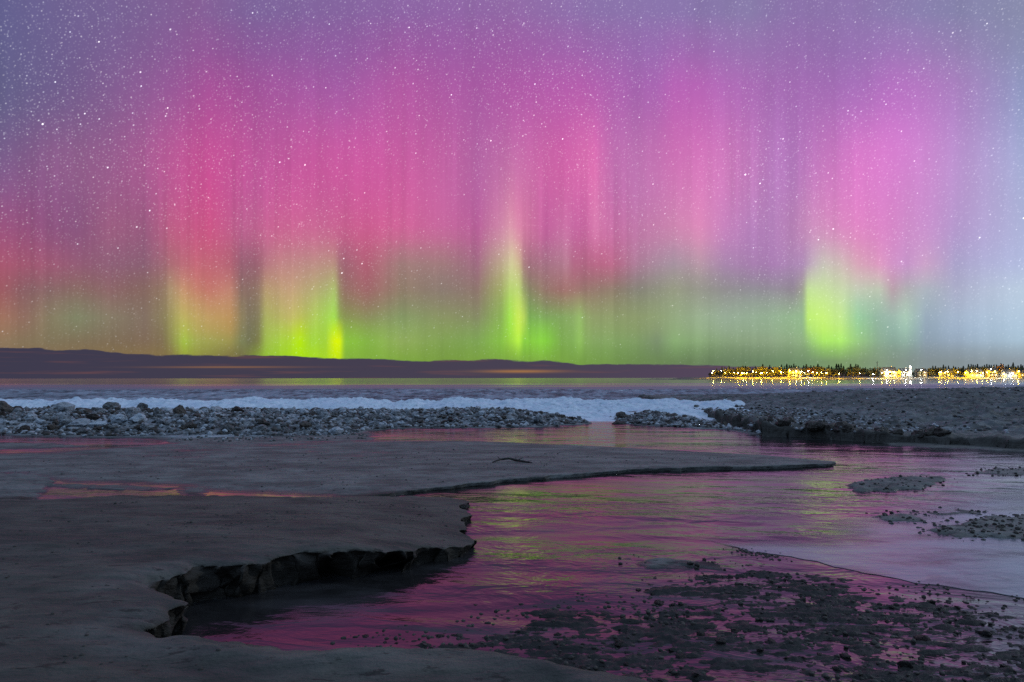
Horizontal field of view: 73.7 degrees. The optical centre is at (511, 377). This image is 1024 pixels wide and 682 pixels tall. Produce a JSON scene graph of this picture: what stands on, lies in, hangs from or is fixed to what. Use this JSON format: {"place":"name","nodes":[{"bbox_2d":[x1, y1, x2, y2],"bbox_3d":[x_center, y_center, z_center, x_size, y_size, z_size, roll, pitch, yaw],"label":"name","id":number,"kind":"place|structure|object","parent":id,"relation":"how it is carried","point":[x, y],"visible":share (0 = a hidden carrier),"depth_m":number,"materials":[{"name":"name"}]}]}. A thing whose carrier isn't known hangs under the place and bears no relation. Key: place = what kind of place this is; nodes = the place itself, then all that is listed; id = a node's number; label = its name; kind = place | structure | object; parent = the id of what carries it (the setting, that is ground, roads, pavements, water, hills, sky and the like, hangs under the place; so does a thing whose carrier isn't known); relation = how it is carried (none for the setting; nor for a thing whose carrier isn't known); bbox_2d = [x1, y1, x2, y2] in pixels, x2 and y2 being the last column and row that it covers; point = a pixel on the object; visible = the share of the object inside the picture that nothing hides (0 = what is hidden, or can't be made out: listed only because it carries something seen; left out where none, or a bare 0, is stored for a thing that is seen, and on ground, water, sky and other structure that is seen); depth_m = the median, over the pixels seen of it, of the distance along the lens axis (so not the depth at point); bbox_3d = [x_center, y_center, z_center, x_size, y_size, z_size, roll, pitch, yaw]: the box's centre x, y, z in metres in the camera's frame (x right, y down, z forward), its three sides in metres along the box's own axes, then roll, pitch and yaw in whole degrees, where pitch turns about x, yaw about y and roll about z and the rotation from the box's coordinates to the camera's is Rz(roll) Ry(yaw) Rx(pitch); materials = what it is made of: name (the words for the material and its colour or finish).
{"place":"outdoors","nodes":[
{"label":"outdoors","id":0,"kind":"place"},
{"bbox_2d":[0,386,1023,681],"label":"ground","id":1,"kind":"structure","parent":0,"point":[156,576],"depth_m":5.78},
{"bbox_2d":[17,425,29,431],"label":"rock","id":2,"kind":"object","parent":1,"relation":"on","point":[25,427],"visible":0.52,"depth_m":19.82,"materials":[{"name":"grey stone"}]},
{"bbox_2d":[46,423,59,429],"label":"rock","id":3,"kind":"object","parent":1,"relation":"on","point":[51,426],"visible":0.86,"depth_m":20.00,"materials":[{"name":"grey stone"}]},
{"bbox_2d":[92,426,101,430],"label":"rock","id":4,"kind":"object","parent":1,"relation":"on","point":[99,428],"visible":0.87,"depth_m":19.52,"materials":[{"name":"grey stone"}]},
{"bbox_2d":[253,412,262,416],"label":"ice boulder","id":5,"kind":"object","parent":1,"relation":"on","point":[257,414],"visible":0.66,"depth_m":21.31,"materials":[{"name":"grey stone"}]},
{"bbox_2d":[258,419,266,424],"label":"ice boulder","id":6,"kind":"object","parent":1,"relation":"on","point":[261,421],"visible":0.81,"depth_m":20.00,"materials":[{"name":"grey stone"}]},
{"bbox_2d":[0,396,749,420],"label":"wave","id":7,"kind":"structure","parent":1,"relation":"on","point":[596,410],"depth_m":30.74,"materials":[{"name":"white liquid"}]},
{"bbox_2d":[460,504,469,508],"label":"frozen clod","id":8,"kind":"object","parent":1,"relation":"on","point":[464,506],"visible":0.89,"depth_m":8.37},
{"bbox_2d":[0,405,982,436],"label":"ice rubble","id":9,"kind":"object","parent":1,"relation":"on","point":[39,429],"visible":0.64,"depth_m":21.85,"materials":[{"name":"grey ice"}]},
{"bbox_2d":[0,400,13,411],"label":"ice boulder","id":10,"kind":"object","parent":9,"relation":"on","point":[5,406],"visible":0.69,"depth_m":23.73,"materials":[{"name":"grey ice"}]},
{"bbox_2d":[9,420,17,424],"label":"rock","id":11,"kind":"object","parent":9,"relation":"on","point":[12,422],"visible":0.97,"depth_m":20.58,"materials":[{"name":"grey stone"}]},
{"bbox_2d":[24,413,37,420],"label":"ice boulder","id":12,"kind":"object","parent":9,"relation":"on","point":[30,416],"visible":0.86,"depth_m":21.42,"materials":[{"name":"white ice"}]},
{"bbox_2d":[35,419,43,423],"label":"ice boulder","id":13,"kind":"object","parent":9,"relation":"on","point":[38,421],"visible":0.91,"depth_m":21.08,"materials":[{"name":"grey stone"}]},
{"bbox_2d":[47,402,75,411],"bbox_3d":[-15.860,1.113,24.061,0.877,0.509,0.693,-14,3,-27],"label":"rock","id":14,"kind":"object","parent":9,"relation":"on","point":[61,406],"visible":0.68,"depth_m":23.84,"materials":[{"name":"grey stone"}]},
{"bbox_2d":[59,416,75,424],"bbox_3d":[-13.466,1.309,20.696,0.424,0.349,0.354,0,0,-35],"label":"ice boulder","id":15,"kind":"object","parent":9,"relation":"on","point":[65,420],"visible":0.81,"depth_m":20.56,"materials":[{"name":"grey stone"}]},
{"bbox_2d":[68,418,89,426],"bbox_3d":[-13.021,1.344,20.476,0.658,0.251,0.547,-2,8,-9],"label":"rock","id":16,"kind":"object","parent":9,"relation":"on","point":[81,422],"visible":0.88,"depth_m":20.36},
{"bbox_2d":[76,428,89,432],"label":"rock","id":17,"kind":"object","parent":9,"relation":"on","point":[84,430],"visible":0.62,"depth_m":19.26,"materials":[{"name":"grey stone"}]},
{"bbox_2d":[86,413,99,419],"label":"ice boulder","id":18,"kind":"object","parent":9,"relation":"on","point":[93,416],"visible":0.9,"depth_m":21.41,"materials":[{"name":"grey stone"}]},
{"bbox_2d":[88,420,109,427],"bbox_3d":[-12.249,1.409,20.289,0.547,0.289,0.699,1,-6,-16],"label":"ice boulder","id":19,"kind":"object","parent":9,"relation":"on","point":[96,423],"visible":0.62,"depth_m":20.03,"materials":[{"name":"white ice"}]},
{"bbox_2d":[102,402,120,409],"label":"ice boulder","id":20,"kind":"object","parent":9,"relation":"on","point":[115,405],"visible":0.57,"depth_m":25.50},
{"bbox_2d":[110,414,127,423],"bbox_3d":[-11.803,1.257,20.528,0.459,0.356,0.448,0,0,-10],"label":"ice boulder","id":21,"kind":"object","parent":9,"relation":"on","point":[116,418],"visible":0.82,"depth_m":20.37,"materials":[{"name":"white ice"}]},
{"bbox_2d":[125,407,137,414],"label":"ice boulder","id":22,"kind":"object","parent":9,"relation":"on","point":[134,410],"visible":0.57,"depth_m":22.55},
{"bbox_2d":[128,412,147,418],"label":"ice boulder","id":23,"kind":"object","parent":9,"relation":"on","point":[132,415],"visible":0.24,"depth_m":20.78,"materials":[{"name":"grey stone"}]},
{"bbox_2d":[134,424,141,429],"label":"rock","id":24,"kind":"object","parent":9,"relation":"on","point":[136,427],"visible":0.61,"depth_m":19.61,"materials":[{"name":"grey stone"}]},
{"bbox_2d":[129,413,147,422],"bbox_3d":[-11.227,1.202,20.486,0.498,0.322,0.492,0,0,34],"label":"ice boulder","id":25,"kind":"object","parent":9,"relation":"on","point":[138,417],"visible":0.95,"depth_m":20.36,"materials":[{"name":"white ice"}]},
{"bbox_2d":[137,403,147,408],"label":"ice boulder","id":26,"kind":"object","parent":9,"relation":"on","point":[141,405],"visible":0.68,"depth_m":26.56,"materials":[{"name":"grey stone"}]},
{"bbox_2d":[140,422,155,429],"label":"rock","id":27,"kind":"object","parent":9,"relation":"on","point":[145,426],"visible":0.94,"depth_m":19.48,"materials":[{"name":"grey stone"}]},
{"bbox_2d":[153,407,165,414],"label":"ice boulder","id":28,"kind":"object","parent":9,"relation":"on","point":[157,410],"visible":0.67,"depth_m":21.64,"materials":[{"name":"grey stone"}]},
{"bbox_2d":[156,419,167,423],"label":"ice boulder","id":29,"kind":"object","parent":9,"relation":"on","point":[161,421],"visible":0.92,"depth_m":19.93,"materials":[{"name":"grey stone"}]},
{"bbox_2d":[162,408,172,412],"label":"ice boulder","id":30,"kind":"object","parent":9,"relation":"on","point":[168,410],"visible":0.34,"depth_m":23.08,"materials":[{"name":"grey stone"}]},
{"bbox_2d":[173,405,186,413],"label":"ice boulder","id":31,"kind":"object","parent":9,"relation":"on","point":[179,409],"visible":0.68,"depth_m":21.75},
{"bbox_2d":[185,422,197,427],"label":"rock","id":32,"kind":"object","parent":9,"relation":"on","point":[191,424],"visible":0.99,"depth_m":19.48,"materials":[{"name":"grey stone"}]},
{"bbox_2d":[208,417,216,422],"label":"ice boulder","id":33,"kind":"object","parent":9,"relation":"on","point":[210,420],"visible":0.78,"depth_m":20.00,"materials":[{"name":"grey stone"}]},
{"bbox_2d":[210,406,221,410],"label":"ice boulder","id":34,"kind":"object","parent":9,"relation":"on","point":[215,408],"visible":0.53,"depth_m":24.17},
{"bbox_2d":[222,424,235,431],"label":"ice boulder","id":35,"kind":"object","parent":9,"relation":"on","point":[229,428],"visible":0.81,"depth_m":19.16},
{"bbox_2d":[231,406,243,411],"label":"ice boulder","id":36,"kind":"object","parent":9,"relation":"on","point":[236,408],"visible":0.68,"depth_m":23.53,"materials":[{"name":"grey stone"}]},
{"bbox_2d":[252,424,267,431],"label":"ice boulder","id":37,"kind":"object","parent":9,"relation":"on","point":[262,427],"visible":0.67,"depth_m":19.12,"materials":[{"name":"grey ice"}]},
{"bbox_2d":[284,408,295,413],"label":"ice boulder","id":38,"kind":"object","parent":9,"relation":"on","point":[289,410],"visible":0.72,"depth_m":22.87,"materials":[{"name":"grey stone"}]},
{"bbox_2d":[299,421,311,426],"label":"rock","id":39,"kind":"object","parent":9,"relation":"on","point":[305,424],"visible":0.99,"depth_m":19.66,"materials":[{"name":"grey stone"}]},
{"bbox_2d":[315,424,322,429],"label":"rock","id":40,"kind":"object","parent":9,"relation":"on","point":[318,426],"visible":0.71,"depth_m":19.64,"materials":[{"name":"grey stone"}]},
{"bbox_2d":[316,408,329,413],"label":"ice boulder","id":41,"kind":"object","parent":9,"relation":"on","point":[320,410],"visible":0.52,"depth_m":22.53,"materials":[{"name":"grey stone"}]},
{"bbox_2d":[319,412,329,417],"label":"ice boulder","id":42,"kind":"object","parent":9,"relation":"on","point":[324,414],"visible":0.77,"depth_m":21.97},
{"bbox_2d":[328,426,343,433],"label":"ice boulder","id":43,"kind":"object","parent":9,"relation":"on","point":[333,430],"visible":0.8,"depth_m":19.16,"materials":[{"name":"white ice"}]},
{"bbox_2d":[343,417,354,423],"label":"ice boulder","id":44,"kind":"object","parent":9,"relation":"on","point":[348,420],"visible":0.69,"depth_m":21.68,"materials":[{"name":"grey stone"}]},
{"bbox_2d":[368,414,376,419],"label":"ice boulder","id":45,"kind":"object","parent":9,"relation":"on","point":[371,417],"visible":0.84,"depth_m":22.92,"materials":[{"name":"grey stone"}]},
{"bbox_2d":[392,416,399,420],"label":"ice boulder","id":46,"kind":"object","parent":9,"relation":"on","point":[395,418],"visible":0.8,"depth_m":23.08,"materials":[{"name":"grey stone"}]},
{"bbox_2d":[404,417,411,421],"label":"ice boulder","id":47,"kind":"object","parent":9,"relation":"on","point":[406,419],"visible":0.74,"depth_m":22.98,"materials":[{"name":"grey stone"}]},
{"bbox_2d":[447,408,454,413],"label":"ice boulder","id":48,"kind":"object","parent":9,"relation":"on","point":[450,411],"visible":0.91,"depth_m":24.00,"materials":[{"name":"grey ice"}]},
{"bbox_2d":[533,414,545,423],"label":"ice boulder","id":49,"kind":"object","parent":9,"relation":"on","point":[539,418],"visible":0.89,"depth_m":23.02,"materials":[{"name":"white ice"}]},
{"bbox_2d":[615,411,628,418],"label":"ice boulder","id":50,"kind":"object","parent":9,"relation":"on","point":[620,414],"visible":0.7,"depth_m":25.65,"materials":[{"name":"grey stone"}]},
{"bbox_2d":[492,456,531,462],"bbox_3d":[0.016,1.477,12.369,0.722,0.096,0.297,0,0,7],"label":"driftwood","id":51,"kind":"object","parent":1,"relation":"on","point":[513,459],"visible":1,"depth_m":12.41,"materials":[{"name":"brown wood"}]},
{"bbox_2d":[1,432,1023,681],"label":"gravel","id":52,"kind":"structure","parent":1,"relation":"on","point":[879,604],"depth_m":4.62,"materials":[{"name":"grey gravel"}]},
{"bbox_2d":[578,665,588,669],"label":"stone","id":53,"kind":"object","parent":1,"relation":"on","point":[583,667],"visible":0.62,"depth_m":3.73,"materials":[{"name":"grey stone"}]},
{"bbox_2d":[615,640,623,645],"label":"stone","id":54,"kind":"object","parent":1,"relation":"on","point":[619,643],"visible":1,"depth_m":4.08,"materials":[{"name":"grey stone"}]},
{"bbox_2d":[654,600,663,604],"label":"stone","id":55,"kind":"object","parent":1,"relation":"on","point":[657,602],"visible":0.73,"depth_m":4.82,"materials":[{"name":"grey stone"}]},
{"bbox_2d":[715,638,725,644],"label":"stone","id":56,"kind":"object","parent":1,"relation":"on","point":[720,641],"visible":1,"depth_m":4.08,"materials":[{"name":"grey stone"}]},
{"bbox_2d":[731,628,740,631],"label":"stone","id":57,"kind":"object","parent":1,"relation":"on","point":[735,630],"visible":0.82,"depth_m":4.31,"materials":[{"name":"grey stone"}]},
{"bbox_2d":[764,637,776,643],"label":"stone","id":58,"kind":"object","parent":1,"relation":"on","point":[770,641],"visible":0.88,"depth_m":4.12,"materials":[{"name":"grey stone"}]},
{"bbox_2d":[775,418,790,426],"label":"frozen clod","id":59,"kind":"object","parent":1,"relation":"on","point":[783,422],"visible":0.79,"depth_m":18.54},
{"bbox_2d":[805,421,818,430],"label":"frozen clod","id":60,"kind":"object","parent":1,"relation":"on","point":[815,423],"visible":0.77,"depth_m":17.97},
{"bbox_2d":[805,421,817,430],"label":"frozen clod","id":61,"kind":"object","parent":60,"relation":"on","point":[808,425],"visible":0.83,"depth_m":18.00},
{"bbox_2d":[816,420,827,429],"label":"frozen clod","id":62,"kind":"object","parent":1,"relation":"on","point":[820,425],"visible":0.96,"depth_m":17.89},
{"bbox_2d":[824,423,834,430],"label":"frozen clod","id":63,"kind":"object","parent":1,"relation":"on","point":[828,427],"visible":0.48,"depth_m":17.74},
{"bbox_2d":[846,423,853,432],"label":"frozen clod","id":64,"kind":"object","parent":1,"relation":"on","point":[850,426],"visible":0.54,"depth_m":17.33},
{"bbox_2d":[684,386,1023,433],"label":"shelf rubble","id":65,"kind":"object","parent":1,"relation":"on","point":[987,428],"visible":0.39,"depth_m":27.14,"materials":[{"name":"grey stone"}]},
{"bbox_2d":[890,429,903,434],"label":"frozen clod","id":66,"kind":"object","parent":1,"relation":"on","point":[898,431],"visible":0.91,"depth_m":16.65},
{"bbox_2d":[896,660,913,667],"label":"stone","id":67,"kind":"object","parent":1,"relation":"on","point":[905,663],"visible":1,"depth_m":3.75,"materials":[{"name":"grey stone"}]},
{"bbox_2d":[911,430,925,437],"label":"frozen clod","id":68,"kind":"object","parent":1,"relation":"on","point":[922,434],"visible":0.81,"depth_m":16.45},
{"bbox_2d":[915,634,930,640],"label":"stone","id":69,"kind":"object","parent":1,"relation":"on","point":[920,637],"visible":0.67,"depth_m":4.16,"materials":[{"name":"grey stone"}]},
{"bbox_2d":[924,426,935,435],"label":"frozen clod","id":70,"kind":"object","parent":1,"relation":"on","point":[930,431],"visible":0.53,"depth_m":16.42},
{"bbox_2d":[933,427,951,436],"bbox_3d":[10.280,1.324,16.330,0.380,0.305,0.396,-3,-7,7],"label":"frozen clod","id":71,"kind":"object","parent":1,"relation":"on","point":[939,432],"visible":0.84,"depth_m":16.21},
{"bbox_2d":[998,663,1010,667],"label":"stone","id":72,"kind":"object","parent":1,"relation":"on","point":[1004,665],"visible":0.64,"depth_m":3.77,"materials":[{"name":"grey stone"}]},
{"bbox_2d":[0,421,1023,681],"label":"creek water","id":73,"kind":"structure","parent":0,"point":[554,541],"depth_m":6.18,"materials":[{"name":"purple liquid"}]},
{"bbox_2d":[612,420,625,423],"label":"ice boulder","id":74,"kind":"object","parent":73,"relation":"in","point":[618,422],"visible":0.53,"depth_m":23.60,"materials":[{"name":"grey stone"}]},
{"bbox_2d":[675,653,686,658],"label":"stone","id":75,"kind":"object","parent":73,"relation":"in","point":[680,655],"visible":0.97,"depth_m":3.90,"materials":[{"name":"grey stone"}]},
{"bbox_2d":[696,630,703,635],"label":"stone","id":76,"kind":"object","parent":73,"relation":"in","point":[699,633],"visible":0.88,"depth_m":4.25,"materials":[{"name":"grey stone"}]},
{"bbox_2d":[832,666,841,671],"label":"stone","id":77,"kind":"object","parent":73,"relation":"in","point":[835,668],"visible":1,"depth_m":3.73,"materials":[{"name":"grey stone"}]},
{"bbox_2d":[839,653,850,658],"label":"stone","id":78,"kind":"object","parent":73,"relation":"in","point":[845,655],"visible":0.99,"depth_m":3.90,"materials":[{"name":"grey stone"}]},
{"bbox_2d":[728,488,1023,593],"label":"ice sheet","id":79,"kind":"object","parent":73,"relation":"on","point":[905,551],"visible":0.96,"depth_m":6.22,"materials":[{"name":"white ice"}]},
{"bbox_2d":[978,630,992,636],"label":"stone","id":80,"kind":"object","parent":73,"relation":"in","point":[986,633],"visible":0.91,"depth_m":4.23,"materials":[{"name":"grey stone"}]},
{"bbox_2d":[0,378,1023,389],"bbox_3d":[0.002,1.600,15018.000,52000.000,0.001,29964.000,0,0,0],"label":"lake water","id":81,"kind":"structure","parent":0,"point":[350,383],"depth_m":192.23,"materials":[{"name":"liquid"}]},
{"bbox_2d":[0,387,951,401],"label":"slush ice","id":82,"kind":"structure","parent":81,"relation":"on","point":[393,395],"depth_m":67.13,"materials":[{"name":"grey ice"}]},
{"bbox_2d":[0,0,1023,378],"label":"sky","id":83,"kind":"structure","parent":0,"point":[189,188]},
{"bbox_2d":[648,377,1023,379],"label":"shore","id":84,"kind":"structure","parent":0,"point":[769,378],"depth_m":602.93,"materials":[{"name":"beige soil"}]},
{"bbox_2d":[736,367,743,376],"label":"leafy tree","id":85,"kind":"object","parent":84,"relation":"on","point":[739,368],"visible":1,"depth_m":623.02,"materials":[{"name":"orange plant"}]},
{"bbox_2d":[773,366,781,376],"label":"leafy tree","id":86,"kind":"object","parent":84,"relation":"on","point":[777,368],"visible":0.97,"depth_m":619.47,"materials":[{"name":"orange plant"}]},
{"bbox_2d":[787,367,800,377],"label":"lakeside house","id":87,"kind":"structure","parent":84,"relation":"on","point":[792,370],"depth_m":610.99,"materials":[{"name":"yellow"}]},
{"bbox_2d":[879,366,896,377],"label":"lakeside house","id":88,"kind":"structure","parent":84,"relation":"on","point":[884,370],"depth_m":607.94,"materials":[{"name":"white"}]},
{"bbox_2d":[897,367,908,376],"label":"lakeside house","id":89,"kind":"structure","parent":84,"relation":"on","point":[902,372],"depth_m":613.48,"materials":[{"name":"white"}]},
{"bbox_2d":[909,365,911,377],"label":"lighthouse","id":90,"kind":"object","parent":84,"relation":"on","point":[910,372],"visible":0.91,"depth_m":609.15,"materials":[{"name":"white"}]},
{"bbox_2d":[914,368,927,376],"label":"lakeside house","id":91,"kind":"structure","parent":84,"relation":"on","point":[923,370],"depth_m":615.76,"materials":[{"name":"beige"}]},
{"bbox_2d":[938,369,953,377],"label":"lakeside house","id":92,"kind":"structure","parent":84,"relation":"on","point":[946,372],"depth_m":611.82,"materials":[{"name":"yellow"}]},
{"bbox_2d":[963,368,984,377],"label":"lakeside house","id":93,"kind":"structure","parent":84,"relation":"on","point":[974,373],"depth_m":609.02,"materials":[{"name":"yellow"}]},
{"bbox_2d":[984,367,998,376],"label":"lakeside house","id":94,"kind":"structure","parent":84,"relation":"on","point":[987,370],"depth_m":615.84,"materials":[{"name":"beige"}]},
{"bbox_2d":[999,368,1018,377],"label":"lakeside house","id":95,"kind":"structure","parent":84,"relation":"on","point":[1007,373],"depth_m":609.42,"materials":[{"name":"white"}]},
{"bbox_2d":[1017,370,1023,376],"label":"lakeside house","id":96,"kind":"structure","parent":84,"relation":"on","point":[1021,373],"depth_m":612.68,"materials":[{"name":"beige"}]},
{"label":"frozen clod","id":97,"kind":"object","parent":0,"visible":0},
{"bbox_2d":[833,421,847,432],"bbox_3d":[8.464,1.274,17.531,0.473,0.364,0.490,9,4,-35],"label":"frozen clod","id":98,"kind":"object","parent":97,"relation":"on","point":[836,428],"visible":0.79,"depth_m":17.46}
]}

